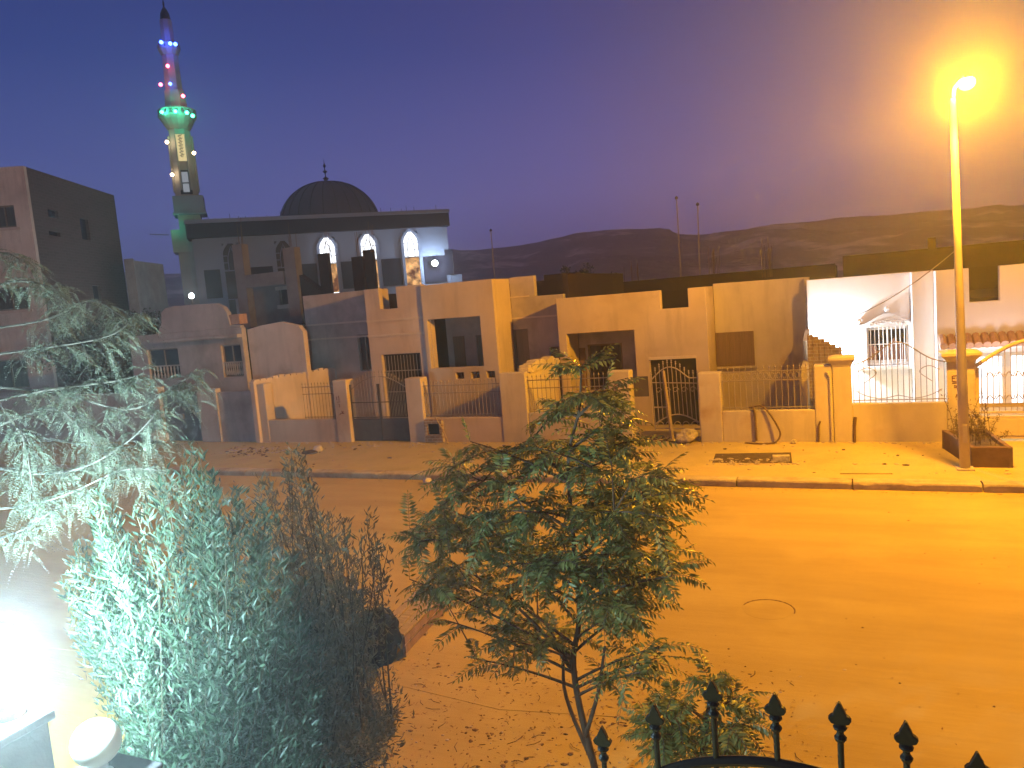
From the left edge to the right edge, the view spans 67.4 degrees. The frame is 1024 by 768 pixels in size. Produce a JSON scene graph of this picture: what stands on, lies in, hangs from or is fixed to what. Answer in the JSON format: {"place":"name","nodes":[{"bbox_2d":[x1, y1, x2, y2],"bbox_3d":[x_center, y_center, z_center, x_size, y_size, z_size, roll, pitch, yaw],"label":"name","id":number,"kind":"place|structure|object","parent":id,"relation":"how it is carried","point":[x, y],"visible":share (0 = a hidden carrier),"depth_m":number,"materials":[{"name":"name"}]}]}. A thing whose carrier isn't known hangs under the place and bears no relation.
{"place":"outdoors","nodes":[
{"label":"outdoors","id":0,"kind":"place"},
{"bbox_2d":[0,704,55,767],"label":"garden pier","id":1,"kind":"structure","parent":0,"point":[25,741],"depth_m":4.24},
{"bbox_2d":[129,303,316,418],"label":"flat roofed house","id":2,"kind":"structure","parent":0,"point":[222,347],"depth_m":31.50,"materials":[{"name":"paint"}]},
{"bbox_2d":[149,348,180,378],"bbox_3d":[-14.836,-0.872,32.894,1.770,1.280,0.130,-2,7,24],"label":"window","id":3,"kind":"structure","parent":2,"relation":"in","point":[167,360],"depth_m":32.91,"materials":[{"name":"grey glass"}]},
{"bbox_2d":[189,293,193,304],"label":"yard lamp","id":4,"kind":"object","parent":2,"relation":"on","point":[191,295],"visible":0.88,"depth_m":49.94,"materials":[{"name":"metal"}]},
{"bbox_2d":[222,344,243,376],"bbox_3d":[-11.359,-0.950,31.362,1.030,1.320,0.130,-2,7,24],"label":"window","id":5,"kind":"structure","parent":2,"relation":"in","point":[232,353],"depth_m":31.38,"materials":[{"name":"grey glass"}]},
{"bbox_2d":[232,217,377,327],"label":"unfinished building","id":6,"kind":"structure","parent":0,"point":[261,297],"depth_m":40.91,"materials":[{"name":"raw concrete"},{"name":"dark mud brick"}]},
{"bbox_2d":[184,163,461,324],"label":"mosque","id":7,"kind":"structure","parent":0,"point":[410,246],"depth_m":64.68,"materials":[{"name":"white"}]},
{"bbox_2d":[220,237,239,314],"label":"window","id":8,"kind":"structure","parent":7,"relation":"in","point":[226,256],"depth_m":62.08,"materials":[{"name":"grey glass"}]},
{"bbox_2d":[273,235,292,301],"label":"window","id":9,"kind":"structure","parent":7,"relation":"in","point":[277,249],"depth_m":63.19,"materials":[{"name":"grey glass"}]},
{"bbox_2d":[316,234,341,292],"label":"window","id":10,"kind":"structure","parent":7,"relation":"in","point":[322,243],"depth_m":64.53,"materials":[{"name":"white glass"}]},
{"bbox_2d":[358,230,382,287],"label":"window","id":11,"kind":"structure","parent":7,"relation":"in","point":[374,241],"depth_m":65.45,"materials":[{"name":"white glass"}]},
{"bbox_2d":[400,228,424,285],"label":"window","id":12,"kind":"structure","parent":7,"relation":"in","point":[412,262],"depth_m":66.68,"materials":[{"name":"white glass"}]},
{"bbox_2d":[431,260,437,265],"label":"floodlight","id":13,"kind":"object","parent":7,"relation":"attached to","point":[434,262],"visible":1,"depth_m":66.64,"materials":[{"name":"white metal"}]},
{"bbox_2d":[393,589,445,656],"bbox_3d":[-1.411,3.381,10.926,0.452,0.381,1.491,-3,7,17],"label":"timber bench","id":14,"kind":"object","parent":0,"point":[405,613],"visible":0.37,"depth_m":10.69,"materials":[{"name":"brown wood"}]},
{"bbox_2d":[303,273,623,418],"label":"flat roofed house","id":15,"kind":"structure","parent":0,"point":[485,329],"depth_m":28.53,"materials":[{"name":"paint"}]},
{"bbox_2d":[358,334,371,370],"bbox_3d":[-5.881,-1.283,31.158,0.630,1.470,0.060,-2,7,24],"label":"window","id":16,"kind":"structure","parent":15,"relation":"in","point":[363,341],"depth_m":31.19,"materials":[{"name":"grey glass"}]},
{"bbox_2d":[384,353,421,415],"bbox_3d":[-3.984,0.237,29.073,1.670,2.780,0.060,-2,7,24],"label":"door","id":17,"kind":"structure","parent":15,"relation":"in","point":[410,355],"depth_m":29.10,"materials":[{"name":"black metal"}]},
{"bbox_2d":[453,336,466,377],"bbox_3d":[-1.933,-0.296,29.633,0.480,3.100,0.028,-2,7,24],"label":"side door","id":18,"kind":"structure","parent":15,"relation":"in","point":[458,341],"depth_m":29.52,"materials":[{"name":"brown wood"}]},
{"bbox_2d":[476,335,494,376],"bbox_3d":[-0.623,-0.802,29.120,1.400,2.200,0.070,-2,7,24],"label":"balcony door","id":19,"kind":"structure","parent":15,"relation":"in","point":[479,340],"depth_m":29.28,"materials":[{"name":"wood"}]},
{"bbox_2d":[490,229,494,278],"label":"roof mast","id":20,"kind":"object","parent":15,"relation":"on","point":[492,253],"visible":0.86,"depth_m":47.77,"materials":[{"name":"metal"}]},
{"bbox_2d":[513,329,529,367],"bbox_3d":[0.179,-1.312,28.475,1.060,1.420,0.070,-2,7,24],"label":"window","id":21,"kind":"structure","parent":15,"relation":"in","point":[520,336],"depth_m":28.37,"materials":[{"name":"brown wood"}]},
{"bbox_2d":[551,347,562,402],"bbox_3d":[1.726,-0.217,28.007,0.480,2.280,0.060,-2,7,24],"label":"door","id":22,"kind":"structure","parent":15,"relation":"in","point":[555,348],"depth_m":27.95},
{"bbox_2d":[0,471,983,767],"bbox_3d":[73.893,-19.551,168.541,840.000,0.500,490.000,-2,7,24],"label":"ground","id":23,"kind":"structure","parent":0,"point":[46,677],"depth_m":8.47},
{"bbox_2d":[0,166,135,396],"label":"apartment building","id":24,"kind":"structure","parent":23,"relation":"on","point":[66,232],"depth_m":46.30,"materials":[{"name":"paint"}]},
{"bbox_2d":[0,205,19,230],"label":"window","id":25,"kind":"structure","parent":24,"relation":"in","point":[7,214],"depth_m":44.40,"materials":[{"name":"glass"}]},
{"bbox_2d":[0,286,32,313],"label":"window","id":26,"kind":"structure","parent":24,"relation":"in","point":[5,306],"depth_m":44.89,"materials":[{"name":"glass"}]},
{"bbox_2d":[0,358,32,392],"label":"window","id":27,"kind":"structure","parent":24,"relation":"in","point":[22,380],"depth_m":45.33,"materials":[{"name":"glass"}]},
{"bbox_2d":[48,210,54,217],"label":"window","id":28,"kind":"structure","parent":24,"relation":"in","point":[50,213],"depth_m":47.08,"materials":[{"name":"grey glass"}]},
{"bbox_2d":[80,219,87,239],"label":"window","id":29,"kind":"structure","parent":24,"relation":"in","point":[82,222],"depth_m":51.09,"materials":[{"name":"grey glass"}]},
{"bbox_2d":[92,286,98,299],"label":"window","id":30,"kind":"structure","parent":24,"relation":"in","point":[95,291],"depth_m":52.00,"materials":[{"name":"grey glass"}]},
{"bbox_2d":[32,315,133,393],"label":"dark tree","id":31,"kind":"object","parent":23,"relation":"on","point":[91,354],"visible":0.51,"depth_m":43.93,"materials":[{"name":"green plant"}]},
{"bbox_2d":[0,249,224,580],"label":"feathery tree","id":32,"kind":"object","parent":23,"relation":"on","point":[109,449],"visible":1,"depth_m":6.31,"materials":[{"name":"green plant"}]},
{"bbox_2d":[82,753,162,767],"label":"garden pier","id":33,"kind":"structure","parent":23,"relation":"on","point":[119,760],"depth_m":4.92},
{"bbox_2d":[69,717,121,767],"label":"globe lamp","id":34,"kind":"object","parent":33,"relation":"on","point":[95,742],"visible":1,"depth_m":4.66,"materials":[{"name":"white glass"}]},
{"bbox_2d":[118,307,160,373],"bbox_3d":[-18.953,-1.067,39.901,2.598,5.798,3.078,-8,7,-27],"label":"dark tree","id":35,"kind":"object","parent":23,"relation":"on","point":[153,329],"visible":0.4,"depth_m":39.59,"materials":[{"name":"green plant"}]},
{"bbox_2d":[124,258,167,334],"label":"back building","id":36,"kind":"structure","parent":23,"relation":"on","point":[146,286],"depth_m":55.22,"materials":[{"name":"concrete"}]},
{"bbox_2d":[150,1,207,304],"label":"minaret","id":37,"kind":"object","parent":23,"relation":"on","point":[177,117],"visible":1,"depth_m":61.70,"materials":[{"name":"stone"}]},
{"bbox_2d":[180,170,192,193],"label":"window frame","id":38,"kind":"structure","parent":37,"relation":"in","point":[184,173],"depth_m":61.82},
{"bbox_2d":[53,435,341,767],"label":"oleander bush","id":39,"kind":"object","parent":23,"relation":"on","point":[224,703],"visible":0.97,"depth_m":5.72,"materials":[{"name":"green plant"}]},
{"bbox_2d":[227,441,414,767],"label":"dark shrub","id":40,"kind":"object","parent":23,"relation":"on","point":[358,725],"visible":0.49,"depth_m":7.47,"materials":[{"name":"green plant"}]},
{"bbox_2d":[348,607,401,668],"bbox_3d":[-1.751,3.232,9.919,0.698,0.656,0.803,-2,7,24],"label":"rubbish bag","id":41,"kind":"object","parent":23,"relation":"on","point":[396,637],"visible":0.39,"depth_m":9.70,"materials":[{"name":"black plastic"}]},
{"bbox_2d":[0,464,1023,492],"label":"kerb","id":42,"kind":"structure","parent":23,"relation":"on","point":[992,486],"depth_m":17.39,"materials":[{"name":"concrete"}]},
{"bbox_2d":[387,343,714,767],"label":"young tree","id":43,"kind":"object","parent":23,"relation":"on","point":[625,604],"visible":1,"depth_m":6.67,"materials":[{"name":"green plant"}]},
{"bbox_2d":[371,647,802,767],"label":"fallen twigs","id":44,"kind":"object","parent":23,"relation":"on","point":[549,713],"visible":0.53,"depth_m":8.41,"materials":[{"name":"brown plant"}]},
{"bbox_2d":[560,262,615,272],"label":"dark tree","id":45,"kind":"object","parent":23,"relation":"on","point":[564,268],"visible":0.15,"depth_m":41.52,"materials":[{"name":"green plant"}]},
{"bbox_2d":[375,651,846,767],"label":"verge debris","id":46,"kind":"object","parent":23,"relation":"on","point":[542,744],"visible":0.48,"depth_m":8.30,"materials":[{"name":"brown plant"}]},
{"bbox_2d":[362,480,999,767],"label":"leaf litter","id":47,"kind":"object","parent":23,"relation":"on","point":[549,710],"visible":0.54,"depth_m":8.52,"materials":[{"name":"brown plant"}]},
{"bbox_2d":[617,649,781,767],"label":"bush","id":48,"kind":"object","parent":23,"relation":"on","point":[678,737],"visible":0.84,"depth_m":6.40,"materials":[{"name":"green plant"}]},
{"bbox_2d":[394,653,1012,767],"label":"verge pebbles","id":49,"kind":"object","parent":23,"relation":"on","point":[548,764],"visible":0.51,"depth_m":8.21,"materials":[{"name":"grey stone"}]},
{"bbox_2d":[593,679,988,767],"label":"spear gate","id":50,"kind":"structure","parent":23,"relation":"on","point":[905,737],"depth_m":3.07,"materials":[{"name":"black metal"}]},
{"bbox_2d":[0,470,1023,767],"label":"road","id":51,"kind":"structure","parent":0,"point":[926,600],"depth_m":11.11,"materials":[{"name":"grey asphalt"}]},
{"bbox_2d":[423,477,431,482],"bbox_3d":[-2.230,2.525,20.178,0.218,0.139,0.237,-2,7,24],"label":"stone","id":52,"kind":"object","parent":51,"relation":"on","point":[426,480],"visible":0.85,"depth_m":20.11,"materials":[{"name":"stone"}]},
{"bbox_2d":[68,479,1020,683],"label":"road crumbs","id":53,"kind":"object","parent":51,"relation":"on","point":[782,492],"visible":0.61,"depth_m":15.31,"materials":[{"name":"stone"}]},
{"bbox_2d":[743,599,795,619],"bbox_3d":[3.605,3.164,10.793,0.719,0.019,0.700,-2,7,24],"label":"manhole cover","id":54,"kind":"object","parent":51,"relation":"on","point":[769,609],"visible":1,"depth_m":10.78,"materials":[{"name":"metal"}]},
{"bbox_2d":[0,424,1023,484],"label":"pavement","id":55,"kind":"structure","parent":0,"point":[817,457],"depth_m":21.16,"materials":[{"name":"beige concrete"}]},
{"bbox_2d":[0,386,255,441],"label":"yard wall","id":56,"kind":"structure","parent":55,"relation":"on","point":[231,419],"depth_m":31.04,"materials":[{"name":"paint"}]},
{"bbox_2d":[162,392,202,440],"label":"metal gate","id":57,"kind":"structure","parent":56,"relation":"attached to","point":[191,430],"depth_m":30.09,"materials":[{"name":"metal"}]},
{"bbox_2d":[146,430,168,440],"bbox_3d":[-14.160,2.012,30.675,1.095,0.480,0.787,-2,7,24],"label":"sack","id":58,"kind":"object","parent":55,"relation":"on","point":[161,439],"visible":0.45,"depth_m":30.38,"materials":[{"name":"beige fabric"}]},
{"bbox_2d":[249,367,335,442],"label":"dividing wall","id":59,"kind":"structure","parent":55,"relation":"on","point":[289,401],"depth_m":29.72,"materials":[{"name":"paint"}]},
{"bbox_2d":[302,450,317,453],"bbox_3d":[-6.666,2.239,25.321,0.580,0.139,0.424,-2,7,24],"label":"dark clod","id":60,"kind":"object","parent":55,"relation":"on","point":[311,451],"visible":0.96,"depth_m":25.16,"materials":[{"name":"soil"}]},
{"bbox_2d":[313,445,322,450],"bbox_3d":[-6.486,2.147,25.671,0.328,0.207,0.343,-6,6,-9],"label":"stone","id":61,"kind":"object","parent":55,"relation":"on","point":[318,448],"visible":0.81,"depth_m":25.54,"materials":[{"name":"beige stone"}]},
{"bbox_2d":[256,371,529,441],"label":"boundary wall","id":62,"kind":"structure","parent":55,"relation":"on","point":[510,423],"depth_m":25.48,"materials":[{"name":"beige paint"}]},
{"bbox_2d":[349,369,409,440],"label":"metal gate","id":63,"kind":"structure","parent":62,"relation":"attached to","point":[380,428],"depth_m":26.35,"materials":[{"name":"metal"}]},
{"bbox_2d":[435,417,448,443],"bbox_3d":[-2.294,1.517,25.039,0.057,0.867,0.657,-10,8,-38],"label":"wooden stick","id":64,"kind":"object","parent":55,"relation":"on","point":[442,430],"visible":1,"depth_m":24.95,"materials":[{"name":"brown wood"}]},
{"bbox_2d":[519,356,560,411],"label":"dividing wall","id":65,"kind":"structure","parent":55,"relation":"on","point":[530,369],"depth_m":24.89,"materials":[{"name":"beige paint"}]},
{"bbox_2d":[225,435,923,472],"bbox_3d":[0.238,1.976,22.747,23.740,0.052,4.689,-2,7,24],"label":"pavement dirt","id":66,"kind":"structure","parent":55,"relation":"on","point":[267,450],"depth_m":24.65,"materials":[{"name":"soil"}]},
{"bbox_2d":[221,436,1010,474],"bbox_3d":[0.222,1.999,22.541,23.975,0.053,4.571,-2,7,24],"label":"pavement rubble","id":67,"kind":"object","parent":55,"relation":"on","point":[731,462],"visible":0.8,"depth_m":21.68,"materials":[{"name":"beige stone"}]},
{"bbox_2d":[527,363,834,441],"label":"boundary wall","id":68,"kind":"structure","parent":55,"relation":"on","point":[718,423],"depth_m":21.41,"materials":[{"name":"beige paint"}]},
{"bbox_2d":[634,359,700,439],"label":"metal gate","id":69,"kind":"structure","parent":68,"relation":"attached to","point":[643,384],"depth_m":22.48,"materials":[{"name":"metal"}]},
{"bbox_2d":[745,405,780,444],"bbox_3d":[6.843,1.118,20.993,0.884,1.048,0.454,1,9,44],"label":"hose","id":70,"kind":"object","parent":68,"relation":"hanging from","point":[755,423],"visible":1,"depth_m":21.07,"materials":[{"name":"rubber"}]},
{"bbox_2d":[676,428,698,441],"bbox_3d":[5.043,1.445,21.991,0.665,0.343,0.527,-10,8,-39],"label":"boulder","id":71,"kind":"object","parent":55,"relation":"on","point":[687,435],"visible":1,"depth_m":21.84,"materials":[{"name":"stone"}]},
{"bbox_2d":[544,263,837,292],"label":"back house","id":72,"kind":"structure","parent":55,"relation":"on","point":[823,271],"depth_m":35.78,"materials":[{"name":"concrete"}]},
{"bbox_2d":[624,258,638,281],"bbox_3d":[5.954,-5.563,38.426,0.750,1.356,0.104,-2,7,27],"label":"rebar bundle","id":73,"kind":"object","parent":72,"relation":"on","point":[631,273],"visible":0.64,"depth_m":38.37,"materials":[{"name":"metal"}]},
{"bbox_2d":[708,246,719,273],"bbox_3d":[9.668,-5.812,36.804,0.547,1.593,0.294,-2,7,24],"label":"rebar bundle","id":74,"kind":"object","parent":72,"relation":"on","point":[713,261],"visible":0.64,"depth_m":36.80,"materials":[{"name":"metal"}]},
{"bbox_2d":[761,240,771,276],"bbox_3d":[11.244,-5.592,33.933,0.484,1.720,0.369,-2,7,24],"label":"rebar bundle","id":75,"kind":"object","parent":72,"relation":"on","point":[770,261],"visible":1,"depth_m":33.88,"materials":[{"name":"metal"}]},
{"bbox_2d":[712,452,791,462],"bbox_3d":[6.106,1.889,19.485,1.973,0.054,1.251,-2,7,24],"label":"soil patch","id":76,"kind":"object","parent":55,"relation":"on","point":[740,457],"visible":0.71,"depth_m":19.54,"materials":[{"name":"brown soil"}]},
{"bbox_2d":[772,454,789,461],"bbox_3d":[6.599,1.825,18.840,0.404,0.150,0.217,-3,7,18],"label":"concrete block","id":77,"kind":"object","parent":76,"relation":"on","point":[782,458],"depth_m":18.76,"materials":[{"name":"stone"}]},
{"bbox_2d":[818,421,820,441],"bbox_3d":[8.242,1.282,20.587,0.111,0.591,0.058,-3,6,15],"label":"rusty stake","id":78,"kind":"object","parent":55,"relation":"on","point":[819,431],"visible":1,"depth_m":20.57,"materials":[{"name":"metal"}]},
{"bbox_2d":[807,334,841,408],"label":"dividing wall","id":79,"kind":"structure","parent":55,"relation":"on","point":[820,351],"depth_m":21.73,"materials":[{"name":"brick"}]},
{"bbox_2d":[853,417,856,442],"bbox_3d":[9.035,1.209,20.226,0.123,0.686,0.091,-2,7,24],"label":"rusty stake","id":80,"kind":"object","parent":55,"relation":"on","point":[854,428],"visible":1,"depth_m":20.20,"materials":[{"name":"metal"}]},
{"bbox_2d":[840,465,892,473],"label":"paving slab","id":81,"kind":"structure","parent":55,"relation":"on","point":[876,469],"depth_m":17.26,"materials":[{"name":"beige concrete"}]},
{"bbox_2d":[828,341,981,441],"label":"boundary wall","id":82,"kind":"structure","parent":55,"relation":"on","point":[915,421],"depth_m":19.83,"materials":[{"name":"beige paint"}]},
{"bbox_2d":[975,339,1023,438],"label":"metal gate","id":83,"kind":"structure","parent":82,"relation":"attached to","point":[1011,423],"depth_m":18.95,"materials":[{"name":"white metal"}]},
{"bbox_2d":[806,263,1023,415],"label":"flat roofed house","id":84,"kind":"structure","parent":55,"relation":"on","point":[919,315],"depth_m":22.12,"materials":[{"name":"white paint"}]},
{"bbox_2d":[866,326,908,364],"bbox_3d":[11.034,-1.147,22.571,1.130,1.120,0.232,-2,7,24],"label":"window","id":85,"kind":"structure","parent":84,"relation":"in","point":[877,338],"depth_m":22.59,"materials":[{"name":"white paint"}]},
{"bbox_2d":[975,351,1023,415],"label":"door","id":86,"kind":"structure","parent":84,"relation":"in","point":[1007,354],"depth_m":20.76,"materials":[{"name":"beige paint"}]},
{"bbox_2d":[950,73,974,470],"bbox_3d":[9.429,-2.148,15.972,0.363,8.210,1.055,-2,7,20],"label":"street lamp","id":87,"kind":"object","parent":55,"relation":"on","point":[963,427],"visible":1,"depth_m":16.32,"materials":[{"name":"metal"}]},
{"bbox_2d":[812,251,953,327],"bbox_3d":[9.293,-2.314,19.783,0.020,1.920,6.829,-5,6,-4],"label":"cable","id":88,"kind":"object","parent":87,"relation":"attached to","point":[892,296],"visible":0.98,"depth_m":18.79,"materials":[{"name":"black rubber"}]},
{"bbox_2d":[942,430,1012,467],"bbox_3d":[10.654,1.487,17.663,0.974,0.502,2.148,-3,7,19],"label":"planter","id":89,"kind":"object","parent":55,"relation":"on","point":[985,453],"visible":0.79,"depth_m":16.77,"materials":[{"name":"concrete"}]},
{"bbox_2d":[941,389,1014,445],"bbox_3d":[10.602,0.715,17.696,1.408,1.235,1.729,-2,7,24],"label":"planter bush","id":90,"kind":"object","parent":89,"relation":"on","point":[976,430],"visible":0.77,"depth_m":17.62,"materials":[{"name":"green plant"}]},
{"bbox_2d":[0,0,1023,273],"label":"sky","id":91,"kind":"structure","parent":0,"point":[527,121],"materials":[{"name":"blue"}]},
{"bbox_2d":[124,204,1023,334],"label":"hills","id":92,"kind":"structure","parent":0,"point":[654,252],"depth_m":235.63,"materials":[{"name":"brown soil"}]},
{"bbox_2d":[556,277,812,425],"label":"flat roofed house","id":93,"kind":"structure","parent":0,"point":[759,324],"depth_m":24.95,"materials":[{"name":"beige paint"}]},
{"bbox_2d":[579,348,587,390],"bbox_3d":[2.588,-0.013,27.428,0.210,2.560,0.080,-2,7,24],"label":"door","id":94,"kind":"structure","parent":93,"relation":"in","point":[582,356],"depth_m":27.33,"materials":[{"name":"brown wood"}]},
{"bbox_2d":[588,343,622,389],"bbox_3d":[3.347,-0.625,27.189,1.270,1.620,0.070,-2,7,24],"label":"window","id":95,"kind":"structure","parent":93,"relation":"in","point":[592,348],"depth_m":27.22,"materials":[{"name":"black glass"}]},
{"bbox_2d":[651,358,698,424],"bbox_3d":[5.303,0.251,24.902,1.480,2.140,0.060,-2,7,24],"label":"door","id":96,"kind":"structure","parent":93,"relation":"in","point":[689,364],"depth_m":24.86,"materials":[{"name":"black metal"}]},
{"bbox_2d":[675,196,681,276],"bbox_3d":[8.713,-5.054,39.499,0.148,9.065,0.148,-11,9,-43],"label":"roof mast","id":97,"kind":"object","parent":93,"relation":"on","point":[676,197],"visible":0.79,"depth_m":39.23,"materials":[{"name":"metal"}]},
{"bbox_2d":[696,202,700,274],"bbox_3d":[9.660,-4.864,39.104,0.186,8.617,0.148,-5,6,1],"label":"roof mast","id":98,"kind":"object","parent":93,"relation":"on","point":[697,204],"visible":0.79,"depth_m":38.84,"materials":[{"name":"metal"}]},
{"bbox_2d":[715,331,754,366],"bbox_3d":[7.321,-1.148,25.196,1.200,1.120,0.085,-2,7,24],"label":"window","id":99,"kind":"structure","parent":93,"relation":"in","point":[729,351],"depth_m":25.17,"materials":[{"name":"brown wood"}]},
{"bbox_2d":[843,237,1023,276],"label":"back house","id":100,"kind":"structure","parent":0,"point":[983,255],"depth_m":33.12,"materials":[{"name":"concrete"}]}
]}

